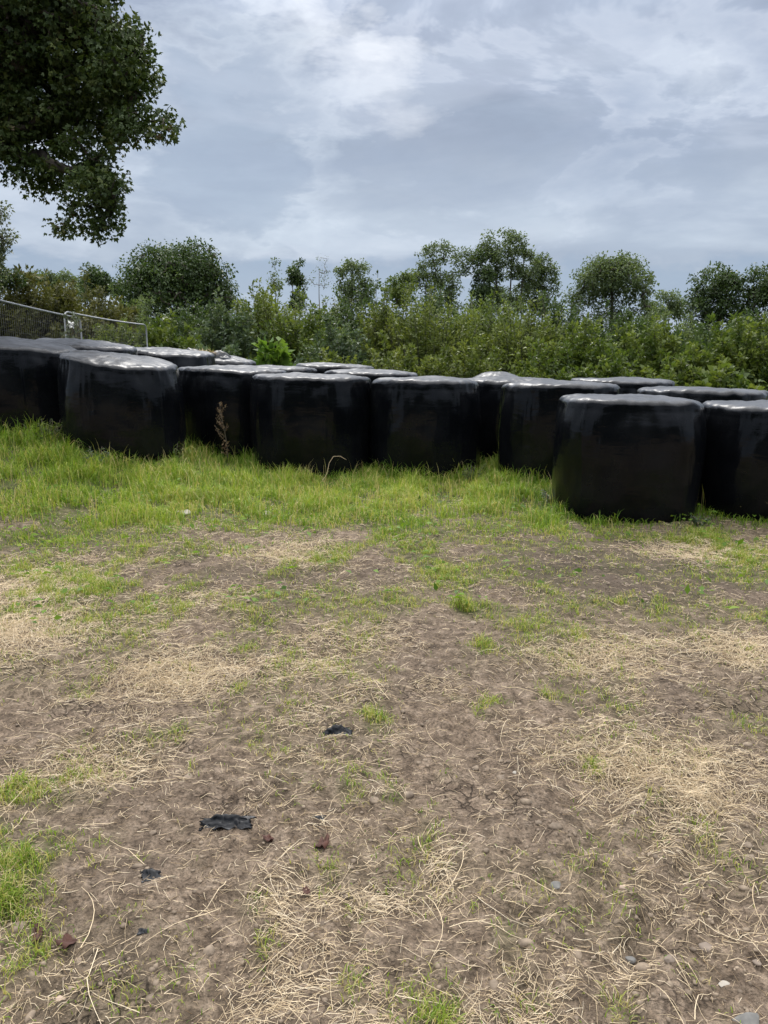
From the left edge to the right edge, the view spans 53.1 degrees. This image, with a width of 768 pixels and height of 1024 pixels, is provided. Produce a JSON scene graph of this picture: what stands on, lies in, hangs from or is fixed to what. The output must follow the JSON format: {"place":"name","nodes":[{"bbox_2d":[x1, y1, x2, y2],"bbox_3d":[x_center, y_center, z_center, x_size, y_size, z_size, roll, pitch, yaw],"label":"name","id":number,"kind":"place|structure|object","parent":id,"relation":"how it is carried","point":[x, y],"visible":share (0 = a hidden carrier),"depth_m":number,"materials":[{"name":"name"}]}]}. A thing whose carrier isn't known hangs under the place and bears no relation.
{"place":"outdoors","nodes":[
{"label":"outdoors","id":0,"kind":"place"},
{"bbox_2d":[318,296,355,326],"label":"shrub","id":1,"kind":"object","parent":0,"point":[334,304],"depth_m":30.77,"materials":[{"name":"green plant"}]},
{"bbox_2d":[0,438,767,1023],"bbox_3d":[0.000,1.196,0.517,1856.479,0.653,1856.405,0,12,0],"label":"ground","id":2,"kind":"structure","parent":0,"point":[470,806],"depth_m":2.78,"materials":[{"name":"soil"}]},
{"bbox_2d":[0,200,21,294],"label":"silvery tree","id":3,"kind":"object","parent":2,"relation":"on","point":[3,247],"visible":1,"depth_m":18.18,"materials":[{"name":"green plant"}]},
{"bbox_2d":[0,255,27,292],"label":"dark tree","id":4,"kind":"object","parent":2,"relation":"on","point":[10,279],"visible":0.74,"depth_m":23.00,"materials":[{"name":"green plant"}]},
{"bbox_2d":[31,923,43,940],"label":"dead leaf","id":5,"kind":"object","parent":2,"relation":"on","point":[39,933],"visible":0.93,"depth_m":2.11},
{"bbox_2d":[0,336,75,434],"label":"wrapped bale","id":6,"kind":"object","parent":2,"relation":"on","point":[28,377],"visible":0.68,"depth_m":9.63},
{"bbox_2d":[0,299,81,339],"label":"fence panel","id":7,"kind":"object","parent":2,"relation":"on","point":[27,307],"visible":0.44,"depth_m":12.06,"materials":[{"name":"metal"}]},
{"bbox_2d":[19,418,62,443],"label":"leafy weed","id":8,"kind":"object","parent":2,"relation":"on","point":[55,429],"visible":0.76,"depth_m":9.40,"materials":[{"name":"green plant"}]},
{"bbox_2d":[0,264,105,339],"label":"shrub","id":9,"kind":"object","parent":2,"relation":"on","point":[60,299],"visible":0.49,"depth_m":23.61,"materials":[{"name":"green plant"}]},
{"bbox_2d":[55,933,76,949],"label":"dead leaf","id":10,"kind":"object","parent":2,"relation":"on","point":[66,941],"visible":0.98,"depth_m":2.08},
{"bbox_2d":[25,267,110,301],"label":"distant tree","id":11,"kind":"object","parent":2,"relation":"on","point":[64,276],"visible":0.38,"depth_m":80.79,"materials":[{"name":"green plant"}]},
{"bbox_2d":[60,311,83,337],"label":"climbing weed","id":12,"kind":"object","parent":2,"relation":"on","point":[70,325],"visible":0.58,"depth_m":12.80,"materials":[{"name":"green plant"}]},
{"bbox_2d":[36,338,137,354],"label":"wrapped bale","id":13,"kind":"object","parent":2,"relation":"on","point":[95,345],"visible":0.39,"depth_m":11.24},
{"bbox_2d":[0,0,186,247],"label":"broadleaf tree","id":14,"kind":"object","parent":2,"relation":"on","point":[77,61],"visible":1,"depth_m":13.86,"materials":[{"name":"green plant"}]},
{"bbox_2d":[82,446,109,463],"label":"leafy weed","id":15,"kind":"object","parent":2,"relation":"on","point":[86,457],"visible":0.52,"depth_m":8.92,"materials":[{"name":"green plant"}]},
{"bbox_2d":[76,262,125,300],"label":"dark tree","id":16,"kind":"object","parent":2,"relation":"on","point":[96,276],"visible":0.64,"depth_m":49.54,"materials":[{"name":"green plant"}]},
{"bbox_2d":[64,311,147,346],"bbox_3d":[-5.129,-2.820,14.479,0.036,1.741,2.610,3,12,14],"label":"fence panel","id":17,"kind":"object","parent":2,"relation":"on","point":[109,320],"visible":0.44,"depth_m":14.40,"materials":[{"name":"metal"}]},
{"bbox_2d":[75,268,140,343],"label":"shrub","id":18,"kind":"object","parent":2,"relation":"on","point":[101,308],"visible":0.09,"depth_m":26.87,"materials":[{"name":"green plant"}]},
{"bbox_2d":[77,314,159,345],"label":"shrub","id":19,"kind":"object","parent":2,"relation":"on","point":[112,337],"visible":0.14,"depth_m":23.06,"materials":[{"name":"green plant"}]},
{"bbox_2d":[57,350,185,461],"bbox_3d":[-3.314,-1.379,9.772,1.532,1.337,1.506,0,12,0],"label":"wrapped bale","id":20,"kind":"object","parent":2,"relation":"on","point":[126,403],"visible":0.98,"depth_m":9.17},
{"bbox_2d":[107,285,167,328],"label":"shrub","id":21,"kind":"object","parent":2,"relation":"on","point":[141,317],"visible":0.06,"depth_m":29.76,"materials":[{"name":"green plant"}]},
{"bbox_2d":[120,319,163,346],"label":"shrub","id":22,"kind":"object","parent":2,"relation":"on","point":[153,339],"visible":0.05,"depth_m":17.95,"materials":[{"name":"green plant"}]},
{"bbox_2d":[137,928,147,935],"bbox_3d":[-0.656,1.142,2.101,0.040,0.010,0.030,-2,12,-10],"label":"film scrap","id":23,"kind":"object","parent":2,"relation":"on","point":[141,931],"visible":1,"depth_m":2.09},
{"bbox_2d":[140,868,162,882],"bbox_3d":[-0.698,1.083,2.310,0.068,0.020,0.064,-5,13,-23],"label":"film scrap","id":24,"kind":"object","parent":2,"relation":"on","point":[150,873],"visible":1,"depth_m":2.30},
{"bbox_2d":[106,236,242,327],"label":"dense tree","id":25,"kind":"object","parent":2,"relation":"on","point":[185,276],"visible":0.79,"depth_m":41.00,"materials":[{"name":"green plant"}]},
{"bbox_2d":[134,308,215,350],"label":"shrub","id":26,"kind":"object","parent":2,"relation":"on","point":[169,340],"visible":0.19,"depth_m":18.22,"materials":[{"name":"green plant"}]},
{"bbox_2d":[136,347,215,367],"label":"wrapped bale","id":27,"kind":"object","parent":2,"relation":"on","point":[178,357],"visible":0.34,"depth_m":12.44},
{"bbox_2d":[168,441,184,460],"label":"leafy weed","id":28,"kind":"object","parent":2,"relation":"on","point":[174,451],"visible":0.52,"depth_m":9.63,"materials":[{"name":"green plant"}]},
{"bbox_2d":[177,509,190,515],"bbox_3d":[-1.937,0.013,7.486,0.134,0.066,0.212,-11,16,-42],"label":"stone","id":29,"kind":"object","parent":2,"relation":"on","point":[186,512],"visible":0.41,"depth_m":7.42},
{"bbox_2d":[146,297,229,340],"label":"shrub","id":30,"kind":"object","parent":2,"relation":"on","point":[196,321],"visible":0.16,"depth_m":28.74,"materials":[{"name":"green plant"}]},
{"bbox_2d":[191,342,250,359],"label":"shrub","id":31,"kind":"object","parent":2,"relation":"on","point":[229,351],"visible":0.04,"depth_m":17.04,"materials":[{"name":"green plant"}]},
{"bbox_2d":[187,347,255,365],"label":"wrapped bale","id":32,"kind":"object","parent":2,"relation":"on","point":[223,358],"visible":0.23,"depth_m":13.88,"materials":[{"name":"plastic"}]},
{"bbox_2d":[214,402,229,460],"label":"seed stem","id":33,"kind":"object","parent":2,"relation":"on","point":[224,430],"visible":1,"depth_m":10.33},
{"bbox_2d":[198,814,256,830],"bbox_3d":[-0.526,1.027,2.572,0.194,0.037,0.080,0,12,-2],"label":"film scrap","id":34,"kind":"object","parent":2,"relation":"on","point":[224,821],"visible":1,"depth_m":2.56,"materials":[{"name":"plastic"}]},
{"bbox_2d":[193,287,268,359],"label":"shrub","id":35,"kind":"object","parent":2,"relation":"on","point":[223,332],"visible":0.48,"depth_m":20.27,"materials":[{"name":"green plant"}]},
{"bbox_2d":[178,365,286,459],"bbox_3d":[-2.209,-1.491,11.285,1.593,1.317,1.596,-11,16,-44],"label":"wrapped bale","id":36,"kind":"object","parent":2,"relation":"on","point":[207,390],"visible":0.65,"depth_m":10.53},
{"bbox_2d":[226,277,304,346],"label":"shrub","id":37,"kind":"object","parent":2,"relation":"on","point":[237,307],"visible":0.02,"depth_m":28.66,"materials":[{"name":"green plant"}]},
{"bbox_2d":[262,834,273,841],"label":"dead leaf","id":38,"kind":"object","parent":2,"relation":"on","point":[268,838],"visible":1,"depth_m":2.48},
{"bbox_2d":[239,280,300,344],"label":"shrub","id":39,"kind":"object","parent":2,"relation":"on","point":[269,315],"visible":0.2,"depth_m":23.05,"materials":[{"name":"green plant"}]},
{"bbox_2d":[251,336,295,365],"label":"shrub","id":40,"kind":"object","parent":2,"relation":"on","point":[270,354],"visible":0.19,"depth_m":15.77,"materials":[{"name":"green plant"}]},
{"bbox_2d":[266,257,285,313],"bbox_3d":[-5.408,-9.851,38.841,1.080,5.883,0.862,0,12,0],"label":"sapling","id":41,"kind":"object","parent":2,"relation":"on","point":[278,285],"visible":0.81,"depth_m":38.41,"materials":[{"name":"green plant"}]},
{"bbox_2d":[239,365,316,373],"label":"wrapped bale","id":42,"kind":"object","parent":2,"relation":"on","point":[288,369],"visible":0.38,"depth_m":12.23},
{"bbox_2d":[256,286,338,362],"bbox_3d":[-2.251,-4.402,20.526,2.630,3.255,2.081,7,13,30],"label":"shrub","id":43,"kind":"object","parent":2,"relation":"on","point":[293,337],"visible":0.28,"depth_m":20.23,"materials":[{"name":"green plant"}]},
{"bbox_2d":[285,257,309,313],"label":"ivy tree","id":44,"kind":"object","parent":2,"relation":"on","point":[296,276],"visible":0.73,"depth_m":44.13,"materials":[{"name":"green plant"}]},
{"bbox_2d":[302,886,309,894],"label":"dead leaf","id":45,"kind":"object","parent":2,"relation":"on","point":[305,890],"visible":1,"depth_m":2.27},
{"bbox_2d":[250,372,370,478],"bbox_3d":[-0.977,-1.214,10.519,1.670,1.392,1.668,0,12,0],"label":"wrapped bale","id":46,"kind":"object","parent":2,"relation":"on","point":[318,421],"visible":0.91,"depth_m":9.81},
{"bbox_2d":[287,290,347,337],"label":"shrub","id":47,"kind":"object","parent":2,"relation":"on","point":[331,313],"visible":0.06,"depth_m":29.84,"materials":[{"name":"green plant"}]},
{"bbox_2d":[310,814,325,820],"bbox_3d":[-0.224,1.033,2.605,0.052,0.010,0.034,1,12,3],"label":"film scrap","id":48,"kind":"object","parent":2,"relation":"on","point":[319,817],"visible":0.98,"depth_m":2.60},
{"bbox_2d":[305,256,331,308],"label":"bare tree","id":49,"kind":"object","parent":2,"relation":"on","point":[322,278],"visible":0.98,"depth_m":44.19,"materials":[{"name":"grey plant"}]},
{"bbox_2d":[315,833,328,848],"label":"dead leaf","id":50,"kind":"object","parent":2,"relation":"on","point":[323,843],"visible":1,"depth_m":2.48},
{"bbox_2d":[295,362,373,373],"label":"wrapped bale","id":51,"kind":"object","parent":2,"relation":"on","point":[321,367],"visible":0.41,"depth_m":13.18},
{"bbox_2d":[292,314,382,366],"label":"shrub","id":52,"kind":"object","parent":2,"relation":"on","point":[341,345],"visible":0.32,"depth_m":18.48,"materials":[{"name":"green plant"}]},
{"bbox_2d":[305,346,369,365],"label":"shrub","id":53,"kind":"object","parent":2,"relation":"on","point":[332,355],"visible":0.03,"depth_m":16.15,"materials":[{"name":"green plant"}]},
{"bbox_2d":[323,724,352,736],"bbox_3d":[-0.199,0.908,3.207,0.142,0.039,0.081,-3,12,-15],"label":"film scrap","id":54,"kind":"object","parent":2,"relation":"on","point":[336,730],"visible":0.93,"depth_m":3.20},
{"bbox_2d":[331,257,381,311],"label":"round tree","id":55,"kind":"object","parent":2,"relation":"on","point":[348,287],"visible":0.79,"depth_m":45.82,"materials":[{"name":"green plant"}]},
{"bbox_2d":[324,368,417,383],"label":"wrapped bale","id":56,"kind":"object","parent":2,"relation":"on","point":[372,374],"visible":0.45,"depth_m":11.60},
{"bbox_2d":[331,270,419,343],"bbox_3d":[-0.244,-6.756,29.371,4.102,4.715,2.966,0,12,0],"label":"shrub","id":57,"kind":"object","parent":2,"relation":"on","point":[348,314],"visible":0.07,"depth_m":28.66,"materials":[{"name":"green plant"}]},
{"bbox_2d":[336,281,427,370],"bbox_3d":[-0.040,-4.096,19.560,2.474,3.416,2.153,0,12,0],"label":"shrub","id":58,"kind":"object","parent":2,"relation":"on","point":[378,319],"visible":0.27,"depth_m":19.13,"materials":[{"name":"green plant"}]},
{"bbox_2d":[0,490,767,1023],"bbox_3d":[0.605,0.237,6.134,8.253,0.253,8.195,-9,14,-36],"label":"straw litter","id":59,"kind":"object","parent":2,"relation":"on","point":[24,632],"visible":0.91,"depth_m":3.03,"materials":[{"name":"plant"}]},
{"bbox_2d":[0,535,767,1023],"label":"soil crumbs","id":60,"kind":"object","parent":2,"relation":"on","point":[494,983],"visible":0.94,"depth_m":2.47,"materials":[{"name":"soil"}]},
{"bbox_2d":[379,268,420,312],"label":"bushy tree","id":61,"kind":"object","parent":2,"relation":"on","point":[396,287],"visible":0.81,"depth_m":44.04,"materials":[{"name":"green plant"}]},
{"bbox_2d":[362,329,453,376],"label":"shrub","id":62,"kind":"object","parent":2,"relation":"on","point":[408,365],"visible":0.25,"depth_m":16.06,"materials":[{"name":"green plant"}]},
{"bbox_2d":[369,375,481,480],"bbox_3d":[0.545,-1.148,10.325,1.512,1.337,1.519,0,12,0],"label":"wrapped bale","id":63,"kind":"object","parent":2,"relation":"on","point":[432,422],"visible":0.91,"depth_m":9.70},
{"bbox_2d":[370,280,485,375],"bbox_3d":[1.073,-3.894,18.595,2.911,3.296,2.133,0,12,0],"label":"shrub","id":64,"kind":"object","parent":2,"relation":"on","point":[431,341],"visible":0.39,"depth_m":18.31,"materials":[{"name":"green plant"}]},
{"bbox_2d":[395,284,469,334],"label":"shrub","id":65,"kind":"object","parent":2,"relation":"on","point":[438,302],"visible":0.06,"depth_m":29.56,"materials":[{"name":"green plant"}]},
{"bbox_2d":[110,337,767,388],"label":"undergrowth","id":66,"kind":"object","parent":2,"relation":"on","point":[755,380],"depth_m":17.56,"materials":[{"name":"green plant"}]},
{"bbox_2d":[407,238,473,314],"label":"open tree","id":67,"kind":"object","parent":2,"relation":"on","point":[437,279],"visible":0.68,"depth_m":52.54,"materials":[{"name":"green plant"}]},
{"bbox_2d":[416,333,504,377],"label":"shrub","id":68,"kind":"object","parent":2,"relation":"on","point":[458,369],"visible":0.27,"depth_m":16.01,"materials":[{"name":"green plant"}]},
{"bbox_2d":[462,463,485,482],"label":"leafy weed","id":69,"kind":"object","parent":2,"relation":"on","point":[469,475],"visible":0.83,"depth_m":9.49,"materials":[{"name":"green plant"}]},
{"bbox_2d":[467,248,499,317],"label":"conifer","id":70,"kind":"object","parent":2,"relation":"on","point":[483,288],"visible":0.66,"depth_m":51.67,"materials":[{"name":"green plant"}]},
{"bbox_2d":[444,289,532,368],"bbox_3d":[2.588,-4.266,20.520,2.645,3.264,2.404,0,12,0],"label":"shrub","id":71,"kind":"object","parent":2,"relation":"on","point":[487,327],"visible":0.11,"depth_m":20.30,"materials":[{"name":"green plant"}]},
{"bbox_2d":[453,289,538,346],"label":"shrub","id":72,"kind":"object","parent":2,"relation":"on","point":[496,305],"visible":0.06,"depth_m":28.77,"materials":[{"name":"green plant"}]},
{"bbox_2d":[473,371,518,377],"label":"wrapped bale","id":73,"kind":"object","parent":2,"relation":"on","point":[499,373],"visible":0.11,"depth_m":12.75},
{"bbox_2d":[454,226,541,322],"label":"open tree","id":74,"kind":"object","parent":2,"relation":"on","point":[496,255],"visible":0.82,"depth_m":52.36,"materials":[{"name":"green plant"}]},
{"bbox_2d":[464,376,554,463],"bbox_3d":[1.841,-1.398,11.556,1.538,1.274,1.534,0,12,0],"label":"wrapped bale","id":75,"kind":"object","parent":2,"relation":"on","point":[490,389],"visible":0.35,"depth_m":10.89},
{"bbox_2d":[478,290,569,374],"bbox_3d":[3.617,-3.951,19.158,2.380,3.130,2.233,6,13,27],"label":"shrub","id":76,"kind":"object","parent":2,"relation":"on","point":[507,338],"visible":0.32,"depth_m":18.87,"materials":[{"name":"green plant"}]},
{"bbox_2d":[503,335,573,380],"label":"shrub","id":77,"kind":"object","parent":2,"relation":"on","point":[548,363],"visible":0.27,"depth_m":15.88,"materials":[{"name":"green plant"}]},
{"bbox_2d":[520,252,562,319],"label":"open tree","id":78,"kind":"object","parent":2,"relation":"on","point":[546,271],"visible":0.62,"depth_m":53.51,"materials":[{"name":"green plant"}]},
{"bbox_2d":[540,490,550,502],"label":"leafy weed","id":79,"kind":"object","parent":2,"relation":"on","point":[547,496],"visible":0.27,"depth_m":8.12,"materials":[{"name":"green plant"}]},
{"bbox_2d":[550,881,560,888],"bbox_3d":[0.515,1.113,2.286,0.042,0.018,0.033,0,12,0],"label":"stone","id":80,"kind":"object","parent":2,"relation":"on","point":[556,884],"visible":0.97,"depth_m":2.28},
{"bbox_2d":[497,380,620,483],"bbox_3d":[2.243,-1.048,9.893,1.560,1.286,1.570,0,12,0],"label":"wrapped bale","id":81,"kind":"object","parent":2,"relation":"on","point":[527,419],"visible":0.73,"depth_m":9.32},
{"bbox_2d":[520,290,603,348],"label":"shrub","id":82,"kind":"object","parent":2,"relation":"on","point":[556,309],"visible":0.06,"depth_m":28.81,"materials":[{"name":"green plant"}]},
{"bbox_2d":[530,311,624,377],"bbox_3d":[4.679,-3.545,18.648,2.268,2.534,2.096,0,12,0],"label":"shrub","id":83,"kind":"object","parent":2,"relation":"on","point":[580,352],"visible":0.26,"depth_m":18.16,"materials":[{"name":"green plant"}]},
{"bbox_2d":[566,341,637,380],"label":"shrub","id":84,"kind":"object","parent":2,"relation":"on","point":[607,368],"visible":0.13,"depth_m":15.16,"materials":[{"name":"green plant"}]},
{"bbox_2d":[560,249,663,332],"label":"oak tree","id":85,"kind":"object","parent":2,"relation":"on","point":[610,276],"visible":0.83,"depth_m":49.57,"materials":[{"name":"green plant"}]},
{"bbox_2d":[565,297,664,351],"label":"shrub","id":86,"kind":"object","parent":2,"relation":"on","point":[630,318],"visible":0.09,"depth_m":29.77,"materials":[{"name":"green plant"}]},
{"bbox_2d":[570,377,674,393],"bbox_3d":[3.477,-1.363,11.362,1.570,1.271,1.560,0,12,0],"label":"wrapped bale","id":87,"kind":"object","parent":2,"relation":"on","point":[629,385],"visible":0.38,"depth_m":10.63},
{"bbox_2d":[600,321,652,373],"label":"shrub","id":88,"kind":"object","parent":2,"relation":"on","point":[623,344],"visible":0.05,"depth_m":19.25,"materials":[{"name":"green plant"}]},
{"bbox_2d":[551,394,706,523],"bbox_3d":[2.424,-0.573,7.748,1.441,1.228,1.449,0,12,0],"label":"wrapped bale","id":89,"kind":"object","parent":2,"relation":"on","point":[634,457],"visible":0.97,"depth_m":7.13},
{"bbox_2d":[625,956,635,963],"bbox_3d":[0.648,1.182,2.030,0.022,0.016,0.030,-10,16,-41],"label":"stone","id":90,"kind":"object","parent":2,"relation":"on","point":[631,959],"visible":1,"depth_m":2.02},
{"bbox_2d":[619,312,704,377],"bbox_3d":[6.750,-3.528,18.650,2.042,2.566,1.629,0,12,0],"label":"shrub","id":91,"kind":"object","parent":2,"relation":"on","point":[662,349],"visible":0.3,"depth_m":18.39,"materials":[{"name":"green plant"}]},
{"bbox_2d":[639,288,691,322],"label":"round tree","id":92,"kind":"object","parent":2,"relation":"on","point":[674,307],"visible":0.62,"depth_m":57.65,"materials":[{"name":"green plant"}]},
{"bbox_2d":[664,954,676,962],"bbox_3d":[0.746,1.168,2.007,0.032,0.018,0.025,-9,15,-37],"label":"stone","id":93,"kind":"object","parent":2,"relation":"on","point":[669,958],"visible":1,"depth_m":2.00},
{"bbox_2d":[639,349,709,386],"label":"shrub","id":94,"kind":"object","parent":2,"relation":"on","point":[680,376],"visible":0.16,"depth_m":14.82,"materials":[{"name":"green plant"}]},
{"bbox_2d":[639,301,713,354],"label":"shrub","id":95,"kind":"object","parent":2,"relation":"on","point":[685,333],"visible":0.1,"depth_m":30.97,"materials":[{"name":"green plant"}]},
{"bbox_2d":[673,320,717,364],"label":"shrub","id":96,"kind":"object","parent":2,"relation":"on","point":[697,333],"visible":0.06,"depth_m":23.14,"materials":[{"name":"green plant"}]},
{"bbox_2d":[689,515,711,525],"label":"leafy weed","id":97,"kind":"object","parent":2,"relation":"on","point":[699,520],"visible":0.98,"depth_m":7.10,"materials":[{"name":"green plant"}]},
{"bbox_2d":[636,386,767,402],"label":"wrapped bale","id":98,"kind":"object","parent":2,"relation":"on","point":[701,394],"visible":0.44,"depth_m":8.73},
{"bbox_2d":[698,942,712,952],"bbox_3d":[0.860,1.165,2.060,0.034,0.017,0.037,11,16,43],"label":"stone","id":99,"kind":"object","parent":2,"relation":"on","point":[707,946],"visible":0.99,"depth_m":2.05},
{"bbox_2d":[676,311,767,390],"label":"shrub","id":100,"kind":"object","parent":2,"relation":"on","point":[739,345],"visible":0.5,"depth_m":17.77,"materials":[{"name":"green plant"}]},
{"bbox_2d":[680,260,763,336],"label":"oak tree","id":101,"kind":"object","parent":2,"relation":"on","point":[721,283],"visible":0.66,"depth_m":45.85,"materials":[{"name":"green plant"}]},
{"bbox_2d":[718,980,729,986],"bbox_3d":[0.868,1.202,1.958,0.032,0.014,0.022,0,12,0],"label":"stone","id":102,"kind":"object","parent":2,"relation":"on","point":[722,983],"visible":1,"depth_m":1.96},
{"bbox_2d":[689,357,766,390],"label":"shrub","id":103,"kind":"object","parent":2,"relation":"on","point":[731,379],"visible":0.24,"depth_m":14.59,"materials":[{"name":"green plant"}]},
{"bbox_2d":[698,400,767,521],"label":"wrapped bale","id":104,"kind":"object","parent":2,"relation":"on","point":[734,479],"visible":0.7,"depth_m":7.33},
{"bbox_2d":[710,307,767,359],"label":"shrub","id":105,"kind":"object","parent":2,"relation":"on","point":[758,318],"visible":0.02,"depth_m":28.87,"materials":[{"name":"green plant"}]},
{"bbox_2d":[732,1012,758,1023],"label":"stone","id":106,"kind":"object","parent":2,"relation":"on","point":[748,1018],"visible":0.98,"depth_m":1.83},
{"bbox_2d":[726,261,767,327],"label":"oak tree","id":107,"kind":"object","parent":2,"relation":"on","point":[760,292],"visible":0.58,"depth_m":45.08,"materials":[{"name":"green plant"}]},
{"bbox_2d":[752,959,761,965],"bbox_3d":[0.970,1.173,2.001,0.023,0.012,0.018,0,12,0],"label":"stone","id":108,"kind":"object","parent":2,"relation":"on","point":[756,962],"visible":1,"depth_m":2.00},
{"bbox_2d":[0,413,767,1023],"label":"grass","id":109,"kind":"structure","parent":0,"point":[144,481],"depth_m":6.63,"materials":[{"name":"plant"}]},
{"bbox_2d":[0,0,767,332],"label":"sky","id":110,"kind":"structure","parent":0,"point":[377,131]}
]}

